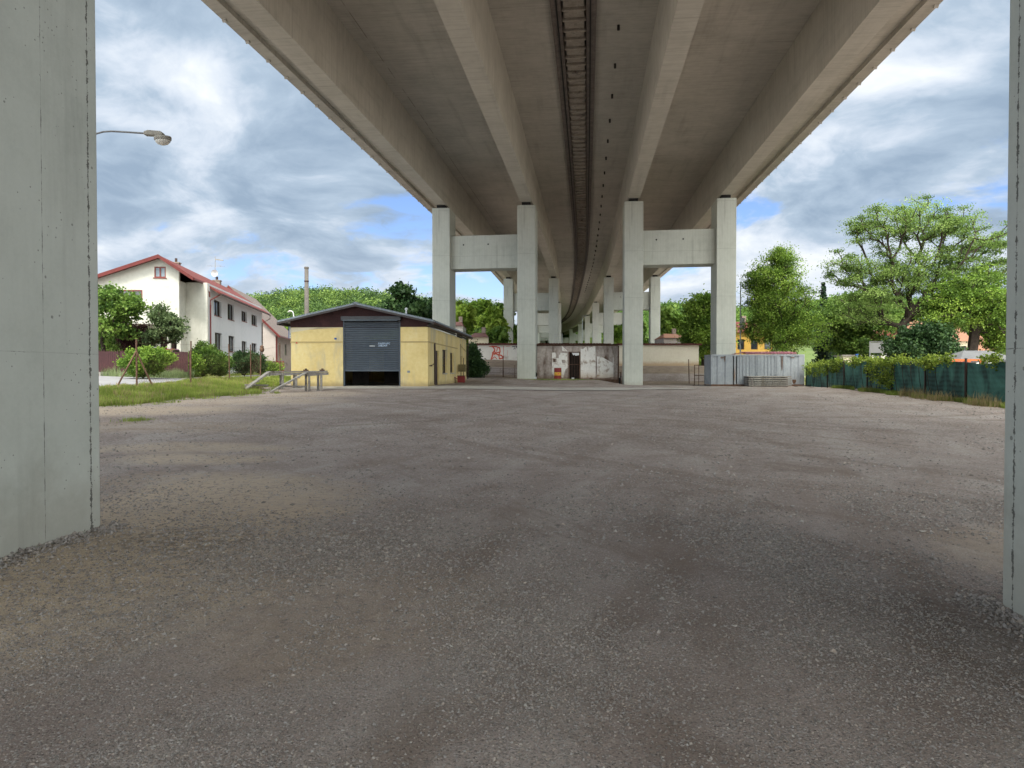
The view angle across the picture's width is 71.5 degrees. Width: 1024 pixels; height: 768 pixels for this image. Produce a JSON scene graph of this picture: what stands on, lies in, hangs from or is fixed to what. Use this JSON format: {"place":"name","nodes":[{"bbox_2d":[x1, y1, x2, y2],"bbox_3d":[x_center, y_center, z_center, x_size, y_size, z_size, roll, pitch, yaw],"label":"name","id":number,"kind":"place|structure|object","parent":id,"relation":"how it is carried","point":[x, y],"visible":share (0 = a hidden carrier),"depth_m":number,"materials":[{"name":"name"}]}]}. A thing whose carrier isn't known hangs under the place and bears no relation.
{"place":"outdoors","nodes":[
{"label":"outdoors","id":0,"kind":"place"},
{"bbox_2d":[99,376,188,385],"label":"road","id":1,"kind":"structure","parent":0,"point":[107,380],"depth_m":41.32,"materials":[{"name":"grey asphalt"}]},
{"bbox_2d":[99,376,279,406],"bbox_3d":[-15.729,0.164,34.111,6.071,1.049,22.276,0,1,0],"label":"verge grass","id":2,"kind":"structure","parent":0,"point":[185,390],"depth_m":32.66,"materials":[{"name":"green plant"}]},
{"bbox_2d":[215,375,290,382],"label":"garage side grass","id":3,"kind":"structure","parent":0,"point":[272,378],"depth_m":48.80,"materials":[{"name":"green plant"}]},
{"bbox_2d":[0,367,1023,767],"bbox_3d":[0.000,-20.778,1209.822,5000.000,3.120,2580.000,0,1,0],"label":"ground","id":4,"kind":"structure","parent":0,"point":[216,667],"depth_m":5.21,"materials":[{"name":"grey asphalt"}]},
{"bbox_2d":[98,281,152,351],"bbox_3d":[-27.632,-3.811,49.312,5.307,6.816,4.552,0,1,0],"label":"plum tree","id":5,"kind":"object","parent":4,"relation":"on","point":[119,307],"visible":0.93,"depth_m":48.83,"materials":[{"name":"green plant"}]},
{"bbox_2d":[98,324,159,357],"bbox_3d":[-28.695,-2.562,52.635,5.376,3.921,3.769,0,1,-23],"label":"garden shrub","id":6,"kind":"object","parent":4,"relation":"on","point":[111,347],"visible":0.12,"depth_m":51.55,"materials":[{"name":"green plant"}]},
{"bbox_2d":[107,416,156,422],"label":"weed tuft","id":7,"kind":"object","parent":4,"relation":"on","point":[131,419],"visible":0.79,"depth_m":19.14,"materials":[{"name":"green plant"}]},
{"bbox_2d":[96,130,171,145],"bbox_3d":[-14.584,-4.472,26.926,3.423,10.218,0.450,0,1,0],"label":"street lamp","id":8,"kind":"object","parent":4,"relation":"on","point":[161,138],"visible":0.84,"depth_m":26.72,"materials":[{"name":"metal"}]},
{"bbox_2d":[112,320,156,350],"bbox_3d":[-27.118,-2.585,51.452,3.315,4.184,2.812,0,1,-26],"label":"plum bush","id":9,"kind":"object","parent":4,"relation":"on","point":[127,343],"visible":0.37,"depth_m":50.91,"materials":[{"name":"purple plant"}]},
{"bbox_2d":[98,350,189,375],"bbox_3d":[-27.992,-1.083,46.666,13.045,2.337,0.300,0,1,-9],"label":"garden fence","id":10,"kind":"object","parent":4,"relation":"on","point":[107,358],"visible":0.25,"depth_m":46.87,"materials":[{"name":"red paint"}]},
{"bbox_2d":[112,345,178,378],"bbox_3d":[-22.583,-1.318,43.912,3.726,2.259,3.182,0,1,0],"label":"boxwood bush","id":11,"kind":"object","parent":4,"relation":"on","point":[148,352],"visible":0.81,"depth_m":43.38,"materials":[{"name":"green plant"}]},
{"bbox_2d":[101,366,194,377],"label":"fence foot grass","id":12,"kind":"structure","parent":4,"relation":"on","point":[172,373],"depth_m":46.70,"materials":[{"name":"green plant"}]},
{"bbox_2d":[137,300,190,347],"bbox_3d":[-24.629,-3.104,50.370,3.590,5.673,2.748,0,1,-17],"label":"apple tree","id":13,"kind":"object","parent":4,"relation":"on","point":[162,319],"visible":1,"depth_m":50.03,"materials":[{"name":"green plant"}]},
{"bbox_2d":[98,254,270,375],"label":"white house","id":14,"kind":"structure","parent":4,"relation":"on","point":[215,311],"depth_m":57.92,"materials":[{"name":"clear paint"}]},
{"bbox_2d":[123,290,142,298],"bbox_3d":[-29.946,-6.616,55.348,2.372,1.446,0.180,0,1,-9],"label":"window","id":15,"kind":"structure","parent":14,"relation":"in","point":[125,291],"depth_m":55.47,"materials":[{"name":"white glass"}]},
{"bbox_2d":[153,267,166,278],"bbox_3d":[-27.569,-8.726,55.675,1.011,0.930,0.180,0,1,-9],"label":"window","id":16,"kind":"structure","parent":14,"relation":"in","point":[159,272],"depth_m":55.69,"materials":[{"name":"wood"}]},
{"bbox_2d":[165,337,174,348],"bbox_3d":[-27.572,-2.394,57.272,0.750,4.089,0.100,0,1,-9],"label":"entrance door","id":17,"kind":"structure","parent":14,"relation":"in","point":[173,344],"depth_m":57.24,"materials":[{"name":"brown wood"}]},
{"bbox_2d":[214,300,221,317],"bbox_3d":[-25.461,-6.499,61.233,0.290,1.401,2.410,0,1,-9],"label":"window","id":18,"kind":"structure","parent":14,"relation":"in","point":[216,303],"depth_m":61.61,"materials":[{"name":"black glass"}]},
{"bbox_2d":[215,333,221,350],"bbox_3d":[-25.484,-3.656,61.434,0.290,1.533,2.318,0,1,-9],"label":"window","id":19,"kind":"structure","parent":14,"relation":"in","point":[217,335],"depth_m":61.91,"materials":[{"name":"black glass"}]},
{"bbox_2d":[228,304,232,320],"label":"window","id":20,"kind":"structure","parent":14,"relation":"in","point":[229,306],"depth_m":66.23,"materials":[{"name":"black glass"}]},
{"bbox_2d":[229,336,233,352],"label":"window","id":21,"kind":"structure","parent":14,"relation":"in","point":[230,337],"depth_m":66.71,"materials":[{"name":"black glass"}]},
{"bbox_2d":[242,311,246,322],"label":"window","id":22,"kind":"structure","parent":14,"relation":"in","point":[243,313],"depth_m":72.03,"materials":[{"name":"black glass"}]},
{"bbox_2d":[252,315,254,325],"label":"window","id":23,"kind":"structure","parent":14,"relation":"in","point":[253,317],"depth_m":76.84,"materials":[{"name":"black glass"}]},
{"bbox_2d":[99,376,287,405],"bbox_3d":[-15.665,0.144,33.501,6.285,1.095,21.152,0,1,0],"label":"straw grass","id":24,"kind":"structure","parent":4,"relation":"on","point":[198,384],"depth_m":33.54,"materials":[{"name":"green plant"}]},
{"bbox_2d":[182,351,206,376],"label":"boxwood bush","id":25,"kind":"object","parent":4,"relation":"on","point":[199,361],"visible":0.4,"depth_m":50.68,"materials":[{"name":"green plant"}]},
{"bbox_2d":[118,339,280,385],"bbox_3d":[-17.515,-1.325,43.855,1.526,3.280,21.295,0,1,2],"label":"wire fence","id":26,"kind":"object","parent":4,"relation":"on","point":[190,363],"visible":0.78,"depth_m":38.95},
{"bbox_2d":[188,338,219,375],"bbox_3d":[-22.706,-1.874,52.578,2.304,3.026,2.624,0,1,0],"label":"boxwood bush","id":27,"kind":"object","parent":4,"relation":"on","point":[203,349],"visible":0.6,"depth_m":52.08,"materials":[{"name":"green plant"}]},
{"bbox_2d":[210,349,235,376],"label":"boxwood bush","id":28,"kind":"object","parent":4,"relation":"on","point":[223,358],"visible":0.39,"depth_m":54.14,"materials":[{"name":"green plant"}]},
{"bbox_2d":[194,372,289,376],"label":"street verge grass","id":29,"kind":"structure","parent":4,"relation":"on","point":[236,374],"depth_m":64.76,"materials":[{"name":"green plant"}]},
{"bbox_2d":[232,350,267,375],"bbox_3d":[-22.898,-1.833,61.933,3.446,2.600,2.982,0,1,0],"label":"boxwood bush","id":30,"kind":"object","parent":4,"relation":"on","point":[241,357],"visible":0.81,"depth_m":61.38,"materials":[{"name":"green plant"}]},
{"bbox_2d":[227,285,290,372],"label":"terraced house","id":31,"kind":"structure","parent":4,"relation":"on","point":[274,334],"depth_m":93.02,"materials":[{"name":"white paint"}]},
{"bbox_2d":[253,356,284,375],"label":"verge shrub","id":32,"kind":"object","parent":4,"relation":"on","point":[277,366],"visible":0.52,"depth_m":67.49,"materials":[{"name":"green plant"}]},
{"bbox_2d":[245,368,328,392],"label":"vehicle ramp","id":33,"kind":"structure","parent":4,"relation":"on","point":[306,373],"depth_m":38.77,"materials":[{"name":"grey wood"}]},
{"bbox_2d":[304,267,308,313],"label":"factory chimney","id":34,"kind":"object","parent":4,"relation":"on","point":[306,290],"visible":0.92,"depth_m":119.47,"materials":[{"name":"concrete"}]},
{"bbox_2d":[277,302,472,385],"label":"garage building","id":35,"kind":"structure","parent":4,"relation":"on","point":[356,343],"depth_m":42.34,"materials":[{"name":"yellow paint"}]},
{"bbox_2d":[288,326,290,337],"bbox_3d":[-13.420,-3.175,43.530,0.535,0.745,0.080,0,1,4],"label":"company sign","id":36,"kind":"object","parent":35,"relation":"attached to","point":[289,331],"visible":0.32,"depth_m":43.51,"materials":[{"name":"white paint"}]},
{"bbox_2d":[435,351,436,384],"bbox_3d":[-4.917,-1.015,45.157,0.140,2.214,1.494,0,1,4],"label":"door","id":37,"kind":"structure","parent":35,"relation":"in","point":[436,351],"depth_m":45.45,"materials":[{"name":"metal"}]},
{"bbox_2d":[442,350,444,372],"bbox_3d":[-4.724,-1.533,48.182,0.090,1.587,1.832,0,1,4],"label":"window","id":38,"kind":"structure","parent":35,"relation":"in","point":[443,351],"depth_m":48.71,"materials":[{"name":"black glass"}]},
{"bbox_2d":[450,353,451,372],"bbox_3d":[-4.512,-1.541,51.472,0.090,1.446,1.606,0,1,4],"label":"window","id":39,"kind":"structure","parent":35,"relation":"in","point":[450,353],"depth_m":51.97,"materials":[{"name":"black glass"}]},
{"bbox_2d":[365,281,431,318],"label":"walnut tree","id":40,"kind":"object","parent":4,"relation":"on","point":[402,298],"visible":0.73,"depth_m":72.63,"materials":[{"name":"green plant"}]},
{"bbox_2d":[454,375,465,382],"bbox_3d":[-3.949,-0.375,52.935,0.909,0.520,0.597,0,1,4],"label":"tool crate","id":41,"kind":"object","parent":4,"relation":"on","point":[460,378],"visible":0.97,"depth_m":52.71,"materials":[{"name":"red plastic"}]},
{"bbox_2d":[456,317,465,339],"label":"white villa","id":42,"kind":"object","parent":4,"relation":"on","point":[460,326],"visible":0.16,"depth_m":97.04,"materials":[{"name":"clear paint"}]},
{"bbox_2d":[458,358,465,374],"bbox_3d":[-3.810,-1.043,54.146,0.550,1.894,0.300,0,1,4],"label":"meter cabinet","id":43,"kind":"object","parent":4,"relation":"on","point":[461,367],"visible":0.95,"depth_m":54.00,"materials":[{"name":"metal"}]},
{"bbox_2d":[456,300,476,345],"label":"broadleaf tree","id":44,"kind":"object","parent":4,"relation":"on","point":[466,311],"visible":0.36,"depth_m":102.63,"materials":[{"name":"green plant"}]},
{"bbox_2d":[466,339,490,377],"bbox_3d":[-3.138,-2.208,61.964,2.660,3.510,2.725,0,1,0],"label":"ivy bush","id":45,"kind":"object","parent":4,"relation":"on","point":[478,367],"visible":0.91,"depth_m":61.30,"materials":[{"name":"green plant"}]},
{"bbox_2d":[469,327,488,346],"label":"yellow villa","id":46,"kind":"object","parent":4,"relation":"on","point":[482,337],"visible":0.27,"depth_m":87.92,"materials":[{"name":"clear paint"}]},
{"bbox_2d":[470,328,488,334],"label":"broadleaf tree","id":47,"kind":"object","parent":4,"relation":"on","point":[478,330],"visible":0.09,"depth_m":97.22,"materials":[{"name":"green plant"}]},
{"bbox_2d":[469,298,492,330],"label":"broadleaf tree","id":48,"kind":"object","parent":4,"relation":"on","point":[481,305],"visible":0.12,"depth_m":116.77,"materials":[{"name":"green plant"}]},
{"bbox_2d":[287,385,695,389],"bbox_3d":[-0.135,0.217,41.610,25.673,0.184,4.000,0,1,0],"label":"concrete apron","id":49,"kind":"object","parent":4,"relation":"on","point":[423,387],"visible":0.94,"depth_m":40.81,"materials":[{"name":"grey concrete"}]},
{"bbox_2d":[473,305,510,333],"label":"broadleaf tree","id":50,"kind":"object","parent":4,"relation":"on","point":[489,317],"visible":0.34,"depth_m":110.84,"materials":[{"name":"green plant"}]},
{"bbox_2d":[486,325,511,342],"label":"broadleaf tree","id":51,"kind":"object","parent":4,"relation":"on","point":[498,334],"visible":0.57,"depth_m":91.01,"materials":[{"name":"green plant"}]},
{"bbox_2d":[484,365,514,377],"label":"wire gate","id":52,"kind":"structure","parent":4,"relation":"on","point":[504,368],"depth_m":62.98,"materials":[{"name":"grey metal"}]},
{"bbox_2d":[493,302,515,316],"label":"broadleaf tree","id":53,"kind":"object","parent":4,"relation":"on","point":[501,305],"visible":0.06,"depth_m":126.59,"materials":[{"name":"green plant"}]},
{"bbox_2d":[0,0,1023,615],"bbox_3d":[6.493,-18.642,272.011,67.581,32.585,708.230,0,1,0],"label":"viaduct","id":54,"kind":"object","parent":4,"relation":"on","point":[558,166],"visible":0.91,"depth_m":37.67,"materials":[{"name":"concrete"}]},
{"bbox_2d":[0,520,1023,645],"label":"loose grit","id":55,"kind":"object","parent":4,"relation":"on","point":[1005,613],"visible":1,"depth_m":5.44,"materials":[{"name":"grey gravel"}]},
{"bbox_2d":[511,324,516,342],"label":"broadleaf tree","id":56,"kind":"object","parent":4,"relation":"on","point":[514,330],"visible":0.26,"depth_m":118.49,"materials":[{"name":"green plant"}]},
{"bbox_2d":[476,343,610,359],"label":"outbuilding","id":57,"kind":"structure","parent":4,"relation":"on","point":[496,351],"depth_m":74.95,"materials":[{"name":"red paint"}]},
{"bbox_2d":[554,334,562,342],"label":"roof ladder","id":58,"kind":"object","parent":57,"relation":"on","point":[558,336],"visible":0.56,"depth_m":78.91,"materials":[{"name":"metal"}]},
{"bbox_2d":[515,378,593,380],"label":"yard weeds","id":59,"kind":"object","parent":4,"relation":"on","point":[559,379],"visible":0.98,"depth_m":60.32,"materials":[{"name":"green plant"}]},
{"bbox_2d":[554,368,560,378],"bbox_3d":[3.950,-0.903,61.394,0.650,0.980,0.650,0,1,0],"label":"oil drum","id":60,"kind":"object","parent":4,"relation":"on","point":[557,373],"visible":0.91,"depth_m":61.12,"materials":[{"name":"red paint"}]},
{"bbox_2d":[537,344,619,382],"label":"patched shed","id":61,"kind":"structure","parent":4,"relation":"on","point":[589,361],"depth_m":62.46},
{"bbox_2d":[582,315,585,342],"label":"street lamp","id":62,"kind":"object","parent":4,"relation":"on","point":[582,328],"visible":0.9,"depth_m":97.84,"materials":[{"name":"metal"}]},
{"bbox_2d":[614,324,622,343],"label":"broadleaf tree","id":63,"kind":"object","parent":4,"relation":"on","point":[618,334],"visible":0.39,"depth_m":118.47,"materials":[{"name":"green plant"}]},
{"bbox_2d":[621,320,647,342],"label":"broadleaf tree","id":64,"kind":"object","parent":4,"relation":"on","point":[644,331],"depth_m":130.88,"materials":[{"name":"green plant"}]},
{"bbox_2d":[617,343,701,365],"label":"outbuilding","id":65,"kind":"structure","parent":4,"relation":"on","point":[667,354],"depth_m":74.46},
{"bbox_2d":[645,304,680,342],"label":"broadleaf tree","id":66,"kind":"object","parent":4,"relation":"on","point":[667,311],"visible":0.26,"depth_m":128.40,"materials":[{"name":"green plant"}]},
{"bbox_2d":[654,329,679,342],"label":"grey villa","id":67,"kind":"object","parent":4,"relation":"on","point":[665,338],"visible":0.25,"depth_m":96.54,"materials":[{"name":"grey paint"}]},
{"bbox_2d":[664,314,690,334],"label":"broadleaf tree","id":68,"kind":"object","parent":4,"relation":"on","point":[675,319],"visible":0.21,"depth_m":104.11,"materials":[{"name":"green plant"}]},
{"bbox_2d":[694,365,703,384],"bbox_3d":[15.735,-0.738,59.496,1.086,1.726,0.500,0,1,0],"label":"rusty frame","id":69,"kind":"object","parent":4,"relation":"on","point":[698,375],"visible":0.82,"depth_m":59.48,"materials":[{"name":"metal"}]},
{"bbox_2d":[671,283,741,365],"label":"ash tree","id":70,"kind":"object","parent":4,"relation":"on","point":[697,329],"visible":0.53,"depth_m":78.61,"materials":[{"name":"green plant"}]},
{"bbox_2d":[705,316,771,354],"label":"yellow shop","id":71,"kind":"structure","parent":4,"relation":"on","point":[747,347],"depth_m":83.94,"materials":[{"name":"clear paint"}]},
{"bbox_2d":[738,339,743,348],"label":"window","id":72,"kind":"structure","parent":71,"relation":"in","point":[742,342],"depth_m":84.07,"materials":[{"name":"black glass"}]},
{"bbox_2d":[751,341,756,348],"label":"window","id":73,"kind":"structure","parent":71,"relation":"in","point":[753,346],"depth_m":84.07,"materials":[{"name":"black glass"}]},
{"bbox_2d":[704,354,804,385],"bbox_3d":[19.412,-1.111,57.193,7.246,2.482,2.490,0,1,3],"label":"shipping container","id":74,"kind":"object","parent":4,"relation":"on","point":[727,369],"visible":0.9,"depth_m":56.06,"materials":[{"name":"grey metal"}]},
{"bbox_2d":[735,352,795,353],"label":"roofing sheets","id":75,"kind":"object","parent":74,"relation":"on","point":[766,353],"visible":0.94,"depth_m":56.91,"materials":[{"name":"grey metal"}]},
{"bbox_2d":[744,384,791,386],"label":"concrete slab","id":76,"kind":"structure","parent":4,"relation":"on","point":[752,385],"depth_m":54.93,"materials":[{"name":"grey concrete"}]},
{"bbox_2d":[744,382,791,384],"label":"concrete slab","id":77,"kind":"structure","parent":76,"relation":"on","point":[786,383],"depth_m":54.75,"materials":[{"name":"grey concrete"}]},
{"bbox_2d":[744,380,791,381],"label":"concrete slab","id":78,"kind":"structure","parent":77,"relation":"on","point":[768,380],"depth_m":54.76,"materials":[{"name":"grey concrete"}]},
{"bbox_2d":[744,378,791,379],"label":"concrete slab","id":79,"kind":"structure","parent":78,"relation":"on","point":[768,378],"depth_m":54.80,"materials":[{"name":"grey concrete"}]},
{"bbox_2d":[744,376,790,377],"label":"concrete slab","id":80,"kind":"structure","parent":79,"relation":"on","point":[767,376],"depth_m":54.83,"materials":[{"name":"grey concrete"}]},
{"bbox_2d":[736,241,843,353],"bbox_3d":[24.615,-6.391,63.731,8.398,12.874,8.443,-1,1,-39],"label":"lime tree","id":81,"kind":"object","parent":4,"relation":"on","point":[776,323],"visible":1,"depth_m":62.95,"materials":[{"name":"green plant"}]},
{"bbox_2d":[810,282,832,363],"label":"spruce tree","id":82,"kind":"object","parent":4,"relation":"on","point":[821,353],"visible":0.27,"depth_m":71.76,"materials":[{"name":"green plant"}]},
{"bbox_2d":[812,330,836,360],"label":"broadleaf tree","id":83,"kind":"object","parent":4,"relation":"on","point":[831,349],"visible":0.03,"depth_m":98.75,"materials":[{"name":"green plant"}]},
{"bbox_2d":[833,355,854,362],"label":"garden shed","id":84,"kind":"structure","parent":4,"relation":"on","point":[846,356],"depth_m":55.97,"materials":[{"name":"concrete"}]},
{"bbox_2d":[814,282,903,358],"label":"ash tree","id":85,"kind":"object","parent":4,"relation":"on","point":[847,339],"visible":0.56,"depth_m":66.62,"materials":[{"name":"green plant"}]},
{"bbox_2d":[869,341,886,357],"bbox_3d":[30.941,-1.750,60.009,1.520,3.722,0.100,0,1,0],"label":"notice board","id":86,"kind":"object","parent":4,"relation":"on","point":[873,348],"visible":0.38,"depth_m":59.95,"materials":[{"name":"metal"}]},
{"bbox_2d":[861,330,894,358],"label":"gabled cottage","id":87,"kind":"structure","parent":4,"relation":"on","point":[882,353],"depth_m":77.96,"materials":[{"name":"beige"}]},
{"bbox_2d":[879,302,904,331],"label":"broadleaf tree","id":88,"kind":"object","parent":4,"relation":"on","point":[901,313],"visible":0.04,"depth_m":93.18,"materials":[{"name":"green plant"}]},
{"bbox_2d":[805,358,1005,402],"bbox_3d":[20.111,-0.345,40.268,0.681,2.014,31.431,0,1,10],"label":"screen fence","id":89,"kind":"object","parent":4,"relation":"on","point":[965,379],"visible":0.59,"depth_m":30.92,"materials":[{"name":"fabric"}]},
{"bbox_2d":[802,349,1004,394],"bbox_3d":[20.025,-0.658,40.697,1.304,2.271,30.099,0,1,10],"label":"climbing vine","id":90,"kind":"object","parent":89,"relation":"attached to","point":[933,360],"visible":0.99,"depth_m":36.37,"materials":[{"name":"green plant"}]},
{"bbox_2d":[815,194,1006,334],"bbox_3d":[32.797,-7.408,54.779,18.336,15.231,8.563,0,1,0],"label":"robinia tree","id":91,"kind":"object","parent":4,"relation":"on","point":[859,271],"visible":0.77,"depth_m":54.23,"materials":[{"name":"green plant"}]},
{"bbox_2d":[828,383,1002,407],"bbox_3d":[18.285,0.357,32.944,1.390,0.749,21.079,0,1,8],"label":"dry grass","id":92,"kind":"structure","parent":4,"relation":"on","point":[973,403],"depth_m":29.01,"materials":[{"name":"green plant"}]},
{"bbox_2d":[831,384,1004,407],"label":"fence line grass","id":93,"kind":"structure","parent":4,"relation":"on","point":[878,390],"depth_m":33.71,"materials":[{"name":"green plant"}]},
{"bbox_2d":[878,317,968,362],"bbox_3d":[29.070,-2.164,50.065,5.873,5.061,4.896,0,1,0],"label":"elder bush","id":94,"kind":"object","parent":4,"relation":"on","point":[925,338],"visible":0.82,"depth_m":48.91,"materials":[{"name":"green plant"}]},
{"bbox_2d":[892,320,968,350],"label":"salmon house","id":95,"kind":"structure","parent":4,"relation":"on","point":[963,336],"depth_m":85.52,"materials":[{"name":"orange paint"}]},
{"bbox_2d":[911,260,1006,362],"bbox_3d":[34.313,-4.340,52.808,9.306,9.629,6.780,0,1,0],"label":"robinia tree","id":96,"kind":"object","parent":4,"relation":"on","point":[988,302],"visible":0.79,"depth_m":52.00,"materials":[{"name":"green plant"}]},
{"bbox_2d":[939,351,1005,362],"bbox_3d":[26.962,-0.807,41.492,3.460,2.285,3.000,0,1,0],"label":"canopy tent","id":97,"kind":"object","parent":4,"relation":"on","point":[967,354],"visible":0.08,"depth_m":40.80,"materials":[{"name":"fabric"}]},
{"bbox_2d":[965,332,991,363],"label":"sandstone house","id":98,"kind":"structure","parent":4,"relation":"on","point":[982,349],"depth_m":87.54,"materials":[{"name":"beige stone"}]},
{"bbox_2d":[95,0,1009,324],"label":"sky","id":99,"kind":"structure","parent":0,"point":[252,176],"materials":[{"name":"blue"}]},
{"bbox_2d":[482,360,709,384],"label":"earth bank","id":100,"kind":"structure","parent":0,"point":[646,369],"depth_m":69.77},
{"bbox_2d":[740,276,744,353],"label":"street lamp","id":101,"kind":"object","parent":100,"relation":"on","point":[741,320],"visible":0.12,"depth_m":65.83,"materials":[{"name":"metal"}]},
{"bbox_2d":[563,333,816,375],"bbox_3d":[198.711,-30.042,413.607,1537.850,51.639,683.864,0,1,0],"label":"hills","id":102,"kind":"structure","parent":0,"point":[809,354],"depth_m":250.37,"materials":[{"name":"green plant"}]},
{"bbox_2d":[246,284,514,322],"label":"wooded slope","id":103,"kind":"structure","parent":102,"relation":"on","point":[279,304],"depth_m":253.58,"materials":[{"name":"green plant"}]},
{"bbox_2d":[562,289,922,342],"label":"wooded hill","id":104,"kind":"structure","parent":0,"point":[646,315],"depth_m":411.56,"materials":[{"name":"green plant"}]},
{"bbox_2d":[952,359,980,363],"bbox_3d":[23.580,-0.431,37.498,1.760,1.754,1.000,0,1,0],"label":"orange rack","id":105,"kind":"object","parent":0,"point":[963,360],"visible":0.21,"depth_m":36.98,"materials":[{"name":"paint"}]}
]}

